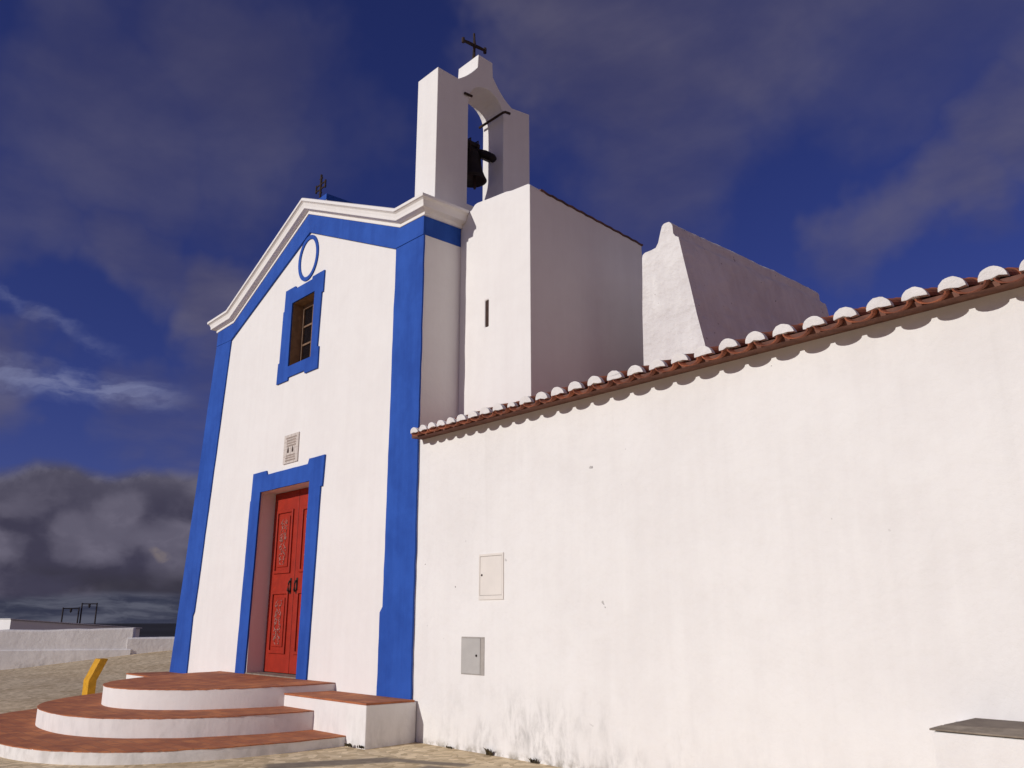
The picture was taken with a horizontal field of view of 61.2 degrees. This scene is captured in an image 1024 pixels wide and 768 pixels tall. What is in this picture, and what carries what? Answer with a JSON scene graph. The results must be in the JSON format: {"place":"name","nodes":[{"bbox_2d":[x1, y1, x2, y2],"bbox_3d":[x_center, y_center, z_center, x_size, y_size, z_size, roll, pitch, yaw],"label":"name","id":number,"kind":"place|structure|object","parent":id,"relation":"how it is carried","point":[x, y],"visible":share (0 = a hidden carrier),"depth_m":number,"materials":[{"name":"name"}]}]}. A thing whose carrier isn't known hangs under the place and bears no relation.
{"place":"outdoors","nodes":[
{"label":"outdoors","id":0,"kind":"place"},
{"bbox_2d":[96,624,175,634],"bbox_3d":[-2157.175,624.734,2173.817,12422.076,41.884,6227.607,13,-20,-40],"label":"hills","id":1,"kind":"structure","parent":0,"point":[157,629],"depth_m":3040.03,"materials":[{"name":"grey"}]},
{"bbox_2d":[0,623,561,767],"bbox_3d":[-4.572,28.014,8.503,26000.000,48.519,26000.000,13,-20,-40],"label":"ground","id":2,"kind":"structure","parent":0,"point":[27,688],"depth_m":10.40,"materials":[{"name":"beige stone"}]},
{"bbox_2d":[0,627,135,669],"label":"wall","id":3,"kind":"structure","parent":2,"relation":"on","point":[25,648],"depth_m":28.63,"materials":[{"name":"white paint"}]},
{"bbox_2d":[0,619,139,636],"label":"outbuilding","id":4,"kind":"structure","parent":2,"relation":"on","point":[17,624],"depth_m":51.22,"materials":[{"name":"white paint"}]},
{"bbox_2d":[61,607,79,622],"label":"pole frame","id":5,"kind":"object","parent":2,"relation":"on","point":[63,608],"visible":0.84,"depth_m":104.04,"materials":[{"name":"metal"}]},
{"bbox_2d":[79,603,97,623],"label":"pole frame","id":6,"kind":"object","parent":2,"relation":"on","point":[89,605],"visible":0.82,"depth_m":104.96,"materials":[{"name":"metal"}]},
{"bbox_2d":[82,658,107,694],"bbox_3d":[-8.106,5.769,16.794,0.315,0.830,0.320,13,-20,-40],"label":"bent post","id":7,"kind":"object","parent":2,"relation":"on","point":[92,675],"visible":0.66,"depth_m":16.70,"materials":[{"name":"yellow metal"}]},
{"bbox_2d":[127,637,174,654],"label":"wall","id":8,"kind":"structure","parent":2,"relation":"on","point":[137,645],"depth_m":29.39,"materials":[{"name":"white paint"}]},
{"bbox_2d":[126,672,182,678],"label":"block","id":9,"kind":"structure","parent":2,"relation":"on","point":[136,675],"depth_m":16.62,"materials":[{"name":"paint"}]},
{"bbox_2d":[0,671,345,764],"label":"entrance steps","id":10,"kind":"structure","parent":2,"relation":"on","point":[191,717],"depth_m":11.18,"materials":[{"name":"paint"}]},
{"bbox_2d":[169,33,529,699],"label":"church","id":11,"kind":"structure","parent":2,"relation":"on","point":[335,325],"depth_m":14.21,"materials":[{"name":"paint"}]},
{"bbox_2d":[263,489,299,673],"bbox_3d":[-4.007,3.399,15.025,0.132,3.060,0.900,13,-20,-40],"label":"door leaf","id":12,"kind":"structure","parent":11,"relation":"in","point":[285,531],"depth_m":14.98,"materials":[{"name":"red paint"}]},
{"bbox_2d":[289,487,308,673],"bbox_3d":[-3.408,3.222,14.375,0.132,3.060,0.877,13,-20,-40],"label":"door leaf","id":13,"kind":"structure","parent":11,"relation":"in","point":[303,505],"depth_m":14.57,"materials":[{"name":"red paint"}]},
{"bbox_2d":[289,293,313,365],"bbox_3d":[-3.647,-0.957,15.526,0.246,1.219,0.839,13,-20,-40],"label":"window","id":14,"kind":"structure","parent":11,"relation":"in","point":[302,320],"depth_m":15.78,"materials":[{"name":"brown wood"}]},
{"bbox_2d":[467,137,496,189],"bbox_3d":[-0.625,-3.632,14.366,0.714,0.891,0.499,3,-16,-12],"label":"bell","id":15,"kind":"object","parent":11,"relation":"hanging from","point":[476,177],"visible":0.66,"depth_m":14.29,"materials":[{"name":"brown metal"}]},
{"bbox_2d":[284,691,415,749],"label":"block","id":16,"kind":"structure","parent":2,"relation":"on","point":[365,721],"depth_m":10.94,"materials":[{"name":"paint"}]},
{"bbox_2d":[484,748,492,755],"bbox_3d":[-0.278,4.227,9.946,0.077,0.090,0.213,7,-17,-24],"label":"weed tuft","id":17,"kind":"object","parent":2,"relation":"on","point":[490,753],"visible":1,"depth_m":9.94,"materials":[{"name":"plant"}]},
{"bbox_2d":[526,757,538,763],"bbox_3d":[0.238,4.085,9.375,0.062,0.064,0.194,13,-20,-40],"label":"weed tuft","id":18,"kind":"object","parent":2,"relation":"on","point":[533,761],"visible":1,"depth_m":9.39,"materials":[{"name":"plant"}]},
{"bbox_2d":[458,184,643,414],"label":"stair tower","id":19,"kind":"structure","parent":2,"relation":"on","point":[551,292],"depth_m":12.55,"materials":[{"name":"paint"}]},
{"bbox_2d":[410,222,1023,767],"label":"annex building","id":20,"kind":"structure","parent":2,"relation":"on","point":[750,514],"depth_m":8.04,"materials":[{"name":"paint"}]},
{"bbox_2d":[461,637,484,675],"bbox_3d":[-0.477,3.293,10.484,0.028,0.440,0.440,13,-20,-40],"label":"meter door","id":21,"kind":"structure","parent":20,"relation":"in","point":[472,648],"depth_m":10.47,"materials":[{"name":"metal"}]},
{"bbox_2d":[479,552,503,599],"bbox_3d":[-0.251,2.331,10.484,0.026,0.550,0.460,13,-20,-40],"label":"meter door","id":22,"kind":"structure","parent":20,"relation":"in","point":[491,565],"depth_m":10.47,"materials":[{"name":"metal"}]},
{"bbox_2d":[929,718,1023,767],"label":"wall bench","id":23,"kind":"object","parent":2,"relation":"on","point":[980,743],"depth_m":5.89,"materials":[{"name":"paint"}]},
{"bbox_2d":[0,0,1023,623],"label":"sky","id":24,"kind":"structure","parent":0,"point":[153,152],"materials":[{"name":"blue"}]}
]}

